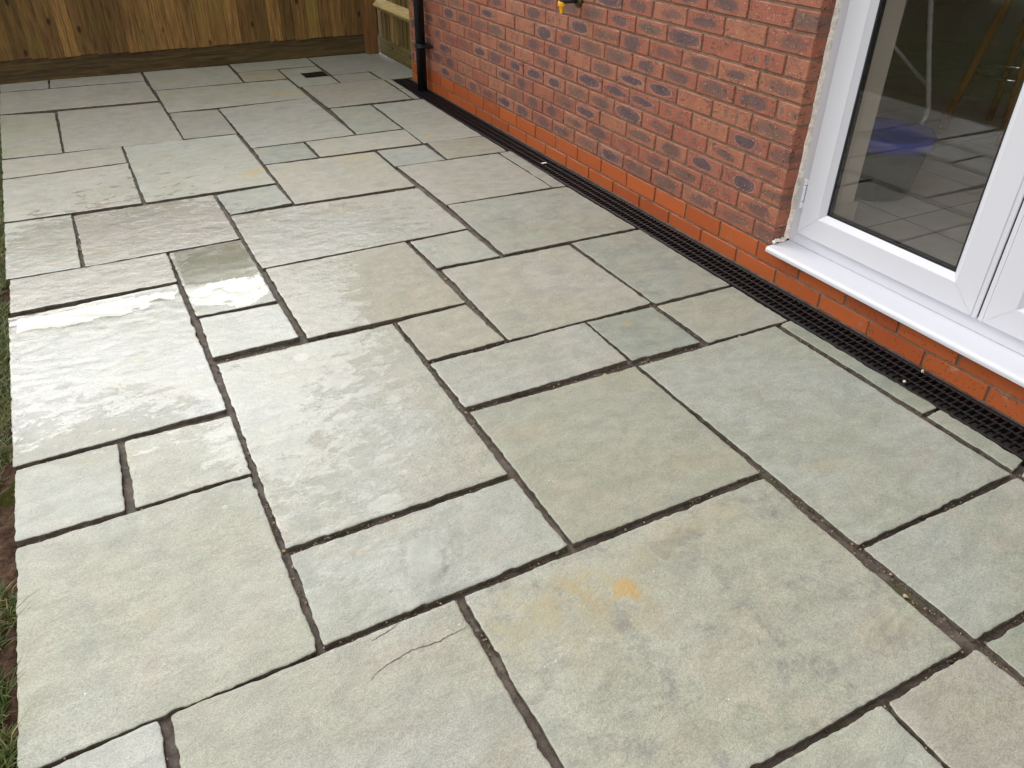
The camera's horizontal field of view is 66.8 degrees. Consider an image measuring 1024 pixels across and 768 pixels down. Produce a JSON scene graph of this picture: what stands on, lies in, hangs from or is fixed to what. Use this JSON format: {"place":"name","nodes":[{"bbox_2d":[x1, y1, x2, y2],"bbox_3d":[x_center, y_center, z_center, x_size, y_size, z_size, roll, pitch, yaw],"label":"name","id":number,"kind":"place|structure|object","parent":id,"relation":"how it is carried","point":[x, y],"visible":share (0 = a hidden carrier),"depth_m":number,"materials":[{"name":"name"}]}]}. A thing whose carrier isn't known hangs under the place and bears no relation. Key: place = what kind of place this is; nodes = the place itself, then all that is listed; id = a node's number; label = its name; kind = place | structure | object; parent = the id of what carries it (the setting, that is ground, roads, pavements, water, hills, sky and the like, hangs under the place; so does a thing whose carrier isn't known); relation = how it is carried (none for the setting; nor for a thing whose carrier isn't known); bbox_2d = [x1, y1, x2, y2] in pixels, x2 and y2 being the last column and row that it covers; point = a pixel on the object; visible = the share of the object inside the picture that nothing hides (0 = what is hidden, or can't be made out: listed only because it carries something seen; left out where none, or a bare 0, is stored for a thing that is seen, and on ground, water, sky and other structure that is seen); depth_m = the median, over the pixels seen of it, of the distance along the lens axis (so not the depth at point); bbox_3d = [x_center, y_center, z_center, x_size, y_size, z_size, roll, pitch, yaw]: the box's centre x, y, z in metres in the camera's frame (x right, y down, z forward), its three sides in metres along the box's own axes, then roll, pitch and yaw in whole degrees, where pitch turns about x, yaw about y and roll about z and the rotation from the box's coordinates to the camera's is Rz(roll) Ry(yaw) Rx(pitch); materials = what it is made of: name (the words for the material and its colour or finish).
{"place":"outdoors","nodes":[
{"label":"outdoors","id":0,"kind":"place"},
{"bbox_2d":[0,114,42,767],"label":"grass","id":1,"kind":"structure","parent":0,"point":[5,748],"depth_m":2.14,"materials":[{"name":"green plant"}]},
{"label":"ground","id":2,"kind":"structure","parent":0,"visible":0},
{"bbox_2d":[0,92,18,767],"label":"soil","id":3,"kind":"structure","parent":2,"relation":"on","point":[8,568],"depth_m":1.81,"materials":[{"name":"brown soil"}]},
{"bbox_2d":[0,0,378,84],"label":"fence","id":4,"kind":"object","parent":2,"relation":"on","point":[79,38],"visible":0.89,"depth_m":5.85,"materials":[{"name":"brown wood"}]},
{"bbox_2d":[373,0,413,76],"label":"fence","id":5,"kind":"object","parent":2,"relation":"on","point":[394,28],"visible":0.5,"depth_m":6.20,"materials":[{"name":"brown wood"}]},
{"bbox_2d":[21,63,1023,767],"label":"bedding","id":6,"kind":"object","parent":2,"relation":"on","point":[173,753],"visible":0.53,"depth_m":1.95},
{"bbox_2d":[0,80,48,92],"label":"flagstone","id":7,"kind":"object","parent":6,"relation":"on","point":[28,86],"visible":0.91,"depth_m":5.49,"materials":[{"name":"stone"}]},
{"bbox_2d":[0,113,62,159],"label":"flagstone","id":8,"kind":"object","parent":6,"relation":"on","point":[27,135],"visible":0.97,"depth_m":4.51,"materials":[{"name":"stone"}]},
{"bbox_2d":[4,215,81,283],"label":"flagstone","id":9,"kind":"object","parent":6,"relation":"on","point":[42,246],"visible":0.98,"depth_m":3.21,"materials":[{"name":"stone"}]},
{"bbox_2d":[2,147,126,179],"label":"flagstone","id":10,"kind":"object","parent":6,"relation":"on","point":[40,165],"visible":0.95,"depth_m":4.12,"materials":[{"name":"stone"}]},
{"bbox_2d":[14,444,125,547],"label":"flagstone","id":11,"kind":"object","parent":6,"relation":"on","point":[55,497],"visible":0.98,"depth_m":1.97,"materials":[{"name":"stone"}]},
{"bbox_2d":[3,163,142,223],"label":"flagstone","id":12,"kind":"object","parent":6,"relation":"on","point":[89,190],"visible":0.98,"depth_m":3.73,"materials":[{"name":"stone"}]},
{"bbox_2d":[0,81,158,115],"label":"flagstone","id":13,"kind":"object","parent":6,"relation":"on","point":[61,99],"visible":1,"depth_m":5.23,"materials":[{"name":"stone"}]},
{"bbox_2d":[9,253,177,317],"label":"flagstone","id":14,"kind":"object","parent":6,"relation":"on","point":[39,293],"visible":0.98,"depth_m":2.94,"materials":[{"name":"stone"}]},
{"bbox_2d":[50,73,144,88],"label":"flagstone","id":15,"kind":"object","parent":6,"relation":"on","point":[96,80],"visible":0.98,"depth_m":5.65,"materials":[{"name":"stone"}]},
{"bbox_2d":[53,722,167,767],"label":"flagstone","id":16,"kind":"object","parent":6,"relation":"on","point":[142,747],"visible":1,"depth_m":1.40,"materials":[{"name":"stone"}]},
{"bbox_2d":[8,284,226,471],"bbox_3d":[-1.300,-0.067,2.509,0.576,0.034,0.939,-16,37,-23],"label":"flagstone","id":17,"kind":"object","parent":6,"relation":"on","point":[89,376],"visible":1,"depth_m":2.42,"materials":[{"name":"stone"}]},
{"bbox_2d":[58,103,182,152],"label":"flagstone","id":18,"kind":"object","parent":6,"relation":"on","point":[108,127],"visible":0.96,"depth_m":4.67,"materials":[{"name":"stone"}]},
{"bbox_2d":[74,195,239,266],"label":"flagstone","id":19,"kind":"object","parent":6,"relation":"on","point":[115,235],"visible":0.98,"depth_m":3.38,"materials":[{"name":"stone"}]},
{"bbox_2d":[15,477,316,767],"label":"flagstone","id":20,"kind":"object","parent":6,"relation":"on","point":[128,623],"visible":1,"depth_m":1.65,"materials":[{"name":"stone"}]},
{"bbox_2d":[125,416,251,510],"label":"flagstone","id":21,"kind":"object","parent":6,"relation":"on","point":[167,466],"visible":0.98,"depth_m":2.08,"materials":[{"name":"stone"}]},
{"bbox_2d":[143,65,242,91],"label":"flagstone","id":22,"kind":"object","parent":6,"relation":"on","point":[191,77],"visible":0.98,"depth_m":5.76,"materials":[{"name":"stone"}]},
{"bbox_2d":[123,134,275,203],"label":"flagstone","id":23,"kind":"object","parent":6,"relation":"on","point":[179,170],"visible":0.99,"depth_m":4.07,"materials":[{"name":"stone"}]},
{"bbox_2d":[170,110,236,139],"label":"flagstone","id":24,"kind":"object","parent":6,"relation":"on","point":[201,124],"visible":0.95,"depth_m":4.74,"materials":[{"name":"stone"}]},
{"bbox_2d":[169,240,276,319],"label":"flagstone","id":25,"kind":"object","parent":6,"relation":"on","point":[221,278],"visible":0.95,"depth_m":2.98,"materials":[{"name":"stone"}]},
{"bbox_2d":[155,80,309,114],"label":"flagstone","id":26,"kind":"object","parent":6,"relation":"on","point":[205,98],"visible":0.98,"depth_m":5.34,"materials":[{"name":"stone"}]},
{"bbox_2d":[199,304,299,360],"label":"flagstone","id":27,"kind":"object","parent":6,"relation":"on","point":[231,334],"visible":0.98,"depth_m":2.65,"materials":[{"name":"stone"}]},
{"bbox_2d":[217,185,291,216],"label":"flagstone","id":28,"kind":"object","parent":6,"relation":"on","point":[272,197],"visible":0.96,"depth_m":3.69,"materials":[{"name":"stone"}]},
{"bbox_2d":[238,70,286,82],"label":"flagstone","id":29,"kind":"object","parent":6,"relation":"on","point":[259,76],"visible":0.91,"depth_m":5.82,"materials":[{"name":"stone"}]},
{"bbox_2d":[230,58,314,73],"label":"flagstone","id":30,"kind":"object","parent":6,"relation":"on","point":[278,65],"visible":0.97,"depth_m":6.14,"materials":[{"name":"stone"}]},
{"bbox_2d":[253,143,317,166],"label":"flagstone","id":31,"kind":"object","parent":6,"relation":"on","point":[288,153],"visible":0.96,"depth_m":4.28,"materials":[{"name":"stone"}]},
{"bbox_2d":[219,98,354,150],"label":"flagstone","id":32,"kind":"object","parent":6,"relation":"on","point":[305,120],"visible":0.98,"depth_m":4.78,"materials":[{"name":"stone"}]},
{"bbox_2d":[279,66,338,88],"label":"flagstone","id":33,"kind":"object","parent":6,"relation":"on","point":[296,77],"visible":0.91,"depth_m":5.80,"materials":[{"name":"stone"}]},
{"bbox_2d":[301,72,327,77],"bbox_3d":[-1.497,-2.331,5.920,0.166,0.046,0.172,-16,37,-23],"label":"gully grate","id":34,"kind":"object","parent":6,"relation":"in","point":[314,74],"visible":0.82,"depth_m":5.92,"materials":[{"name":"black plastic"}]},
{"bbox_2d":[266,152,414,205],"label":"flagstone","id":35,"kind":"object","parent":6,"relation":"on","point":[312,181],"visible":0.98,"depth_m":3.97,"materials":[{"name":"stone"}]},
{"bbox_2d":[231,188,466,270],"bbox_3d":[-0.735,-0.711,3.488,0.908,0.032,0.620,-16,37,-23],"label":"flagstone","id":36,"kind":"object","parent":6,"relation":"on","point":[289,235],"visible":0.98,"depth_m":3.44,"materials":[{"name":"stone"}]},
{"bbox_2d":[333,72,378,82],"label":"flagstone","id":37,"kind":"object","parent":6,"relation":"on","point":[354,77],"visible":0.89,"depth_m":5.83,"materials":[{"name":"stone"}]},
{"bbox_2d":[302,79,411,109],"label":"flagstone","id":38,"kind":"object","parent":6,"relation":"on","point":[356,93],"visible":0.96,"depth_m":5.41,"materials":[{"name":"stone"}]},
{"bbox_2d":[308,52,412,89],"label":"flagstone","id":39,"kind":"object","parent":6,"relation":"on","point":[387,69],"visible":0.92,"depth_m":6.16,"materials":[{"name":"stone"}]},
{"bbox_2d":[171,600,551,767],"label":"flagstone","id":40,"kind":"object","parent":6,"relation":"on","point":[427,689],"visible":1,"depth_m":1.47,"materials":[{"name":"stone"}]},
{"bbox_2d":[217,324,506,551],"bbox_3d":[-0.474,0.099,2.278,0.602,0.032,0.909,-16,37,-23],"label":"flagstone","id":41,"kind":"object","parent":6,"relation":"on","point":[342,434],"visible":0.98,"depth_m":2.19,"materials":[{"name":"stone"}]},
{"bbox_2d":[306,130,421,157],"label":"flagstone","id":42,"kind":"object","parent":6,"relation":"on","point":[350,145],"visible":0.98,"depth_m":4.45,"materials":[{"name":"stone"}]},
{"bbox_2d":[266,242,464,341],"bbox_3d":[-0.574,-0.366,2.970,0.597,0.035,0.618,-16,37,-23],"label":"flagstone","id":43,"kind":"object","parent":6,"relation":"on","point":[328,297],"visible":0.99,"depth_m":2.92,"materials":[{"name":"stone"}]},
{"bbox_2d":[330,105,401,134],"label":"flagstone","id":44,"kind":"object","parent":6,"relation":"on","point":[362,120],"visible":0.94,"depth_m":4.86,"materials":[{"name":"stone"}]},
{"bbox_2d":[399,88,419,99],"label":"flagstone","id":45,"kind":"object","parent":6,"relation":"on","point":[408,93],"visible":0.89,"depth_m":5.42,"materials":[{"name":"stone"}]},
{"bbox_2d":[377,145,444,168],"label":"flagstone","id":46,"kind":"object","parent":6,"relation":"on","point":[396,158],"visible":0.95,"depth_m":4.28,"materials":[{"name":"stone"}]},
{"bbox_2d":[373,99,481,144],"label":"flagstone","id":47,"kind":"object","parent":6,"relation":"on","point":[423,121],"visible":0.95,"depth_m":4.86,"materials":[{"name":"stone"}]},
{"bbox_2d":[291,479,566,649],"bbox_3d":[-0.191,0.404,1.826,0.595,0.033,0.290,-16,37,-23],"label":"flagstone","id":48,"kind":"object","parent":6,"relation":"on","point":[361,582],"visible":0.99,"depth_m":1.80,"materials":[{"name":"stone"}]},
{"bbox_2d":[398,305,503,363],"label":"flagstone","id":49,"kind":"object","parent":6,"relation":"on","point":[450,333],"visible":0.95,"depth_m":2.66,"materials":[{"name":"stone"}]},
{"bbox_2d":[411,230,499,270],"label":"flagstone","id":50,"kind":"object","parent":6,"relation":"on","point":[453,250],"visible":0.95,"depth_m":3.23,"materials":[{"name":"stone"}]},
{"bbox_2d":[428,136,506,159],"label":"flagstone","id":51,"kind":"object","parent":6,"relation":"on","point":[462,148],"visible":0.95,"depth_m":4.41,"materials":[{"name":"stone"}]},
{"bbox_2d":[398,154,550,207],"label":"flagstone","id":52,"kind":"object","parent":6,"relation":"on","point":[461,180],"visible":0.98,"depth_m":3.98,"materials":[{"name":"stone"}]},
{"bbox_2d":[431,323,626,410],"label":"flagstone","id":53,"kind":"object","parent":6,"relation":"on","point":[514,369],"visible":0.99,"depth_m":2.50,"materials":[{"name":"stone"}]},
{"bbox_2d":[36,100,1023,765],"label":"joint grit","id":54,"kind":"object","parent":6,"relation":"on","point":[626,530],"visible":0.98,"depth_m":1.88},
{"bbox_2d":[500,151,565,188],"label":"flagstone","id":55,"kind":"object","parent":6,"relation":"on","point":[539,174],"visible":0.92,"depth_m":4.10,"materials":[{"name":"stone"}]},
{"bbox_2d":[448,187,635,256],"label":"flagstone","id":56,"kind":"object","parent":6,"relation":"on","point":[506,226],"visible":0.97,"depth_m":3.52,"materials":[{"name":"stone"}]},
{"bbox_2d":[442,245,649,342],"bbox_3d":[0.113,-0.361,2.979,0.598,0.033,0.611,-16,37,-23],"label":"flagstone","id":57,"kind":"object","parent":6,"relation":"on","point":[519,297],"visible":0.98,"depth_m":2.93,"materials":[{"name":"stone"}]},
{"bbox_2d":[470,367,758,546],"bbox_3d":[0.269,0.172,2.183,0.590,0.034,0.598,-16,37,-23],"label":"flagstone","id":58,"kind":"object","parent":6,"relation":"on","point":[592,459],"visible":1,"depth_m":2.13,"materials":[{"name":"stone"}]},
{"bbox_2d":[587,307,699,363],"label":"flagstone","id":59,"kind":"object","parent":6,"relation":"on","point":[642,334],"visible":0.95,"depth_m":2.67,"materials":[{"name":"stone"}]},
{"bbox_2d":[571,230,729,306],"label":"flagstone","id":60,"kind":"object","parent":6,"relation":"on","point":[654,272],"visible":0.96,"depth_m":3.12,"materials":[{"name":"stone"}]},
{"bbox_2d":[393,78,1023,466],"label":"drain channel","id":61,"kind":"object","parent":6,"relation":"on","point":[992,419],"visible":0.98,"depth_m":2.94,"materials":[{"name":"black plastic"}]},
{"bbox_2d":[465,479,960,767],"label":"flagstone","id":62,"kind":"object","parent":6,"relation":"on","point":[760,623],"visible":0.99,"depth_m":1.62,"materials":[{"name":"stone"}]},
{"bbox_2d":[657,287,786,345],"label":"flagstone","id":63,"kind":"object","parent":6,"relation":"on","point":[711,318],"visible":0.98,"depth_m":2.79,"materials":[{"name":"stone"}]},
{"bbox_2d":[639,326,1009,548],"bbox_3d":[0.872,0.103,2.297,0.587,0.034,0.895,-16,37,-23],"label":"flagstone","id":64,"kind":"object","parent":6,"relation":"on","point":[847,457],"visible":0.98,"depth_m":2.21,"materials":[{"name":"stone"}]},
{"bbox_2d":[780,321,935,415],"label":"flagstone","id":65,"kind":"object","parent":6,"relation":"on","point":[905,397],"visible":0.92,"depth_m":2.50,"materials":[{"name":"stone"}]},
{"bbox_2d":[773,706,943,767],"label":"flagstone","id":66,"kind":"object","parent":6,"relation":"on","point":[879,737],"visible":1,"depth_m":1.42,"materials":[{"name":"stone"}]},
{"bbox_2d":[863,478,1023,642],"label":"flagstone","id":67,"kind":"object","parent":6,"relation":"on","point":[959,568],"visible":0.99,"depth_m":1.81,"materials":[{"name":"stone"}]},
{"bbox_2d":[887,650,1023,767],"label":"flagstone","id":68,"kind":"object","parent":6,"relation":"on","point":[967,711],"visible":1,"depth_m":1.48,"materials":[{"name":"stone"}]},
{"bbox_2d":[926,410,1022,473],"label":"flagstone","id":69,"kind":"object","parent":6,"relation":"on","point":[982,445],"visible":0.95,"depth_m":2.19,"materials":[{"name":"stone"}]},
{"bbox_2d":[984,622,1023,681],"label":"flagstone","id":70,"kind":"object","parent":6,"relation":"on","point":[1006,650],"visible":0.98,"depth_m":1.61,"materials":[{"name":"stone"}]},
{"bbox_2d":[409,0,1023,423],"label":"house","id":71,"kind":"structure","parent":2,"relation":"on","point":[737,130],"depth_m":2.96,"materials":[{"name":"red brick"}]},
{"bbox_2d":[413,0,432,91],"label":"downpipe","id":72,"kind":"object","parent":71,"relation":"attached to","point":[421,45],"visible":0.94,"depth_m":5.34,"materials":[{"name":"black plastic"}]},
{"bbox_2d":[558,0,582,13],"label":"outdoor tap","id":73,"kind":"object","parent":71,"relation":"attached to","point":[563,3],"visible":1,"depth_m":3.69,"materials":[{"name":"gold metal"}]},
{"bbox_2d":[765,0,1023,387],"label":"patio door","id":74,"kind":"structure","parent":71,"relation":"in","point":[974,307],"depth_m":2.51,"materials":[{"name":"white plastic"}]},
{"bbox_2d":[851,39,1023,265],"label":"indoor floor","id":75,"kind":"structure","parent":71,"relation":"in","point":[932,213],"depth_m":4.02,"materials":[{"name":"tile"}]},
{"bbox_2d":[855,117,936,201],"bbox_3d":[1.564,-0.957,3.323,0.396,0.268,0.396,-16,37,-23],"label":"waste bin","id":76,"kind":"object","parent":75,"relation":"on","point":[898,150],"visible":0.65,"depth_m":3.21,"materials":[{"name":"grey plastic"}]},
{"bbox_2d":[894,0,933,124],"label":"clothes airer","id":77,"kind":"object","parent":75,"relation":"on","point":[927,83],"visible":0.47,"depth_m":3.67,"materials":[{"name":"grey metal"}]},
{"bbox_2d":[938,0,1023,145],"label":"stepladder","id":78,"kind":"object","parent":75,"relation":"on","point":[1009,66],"visible":0.95,"depth_m":4.03,"materials":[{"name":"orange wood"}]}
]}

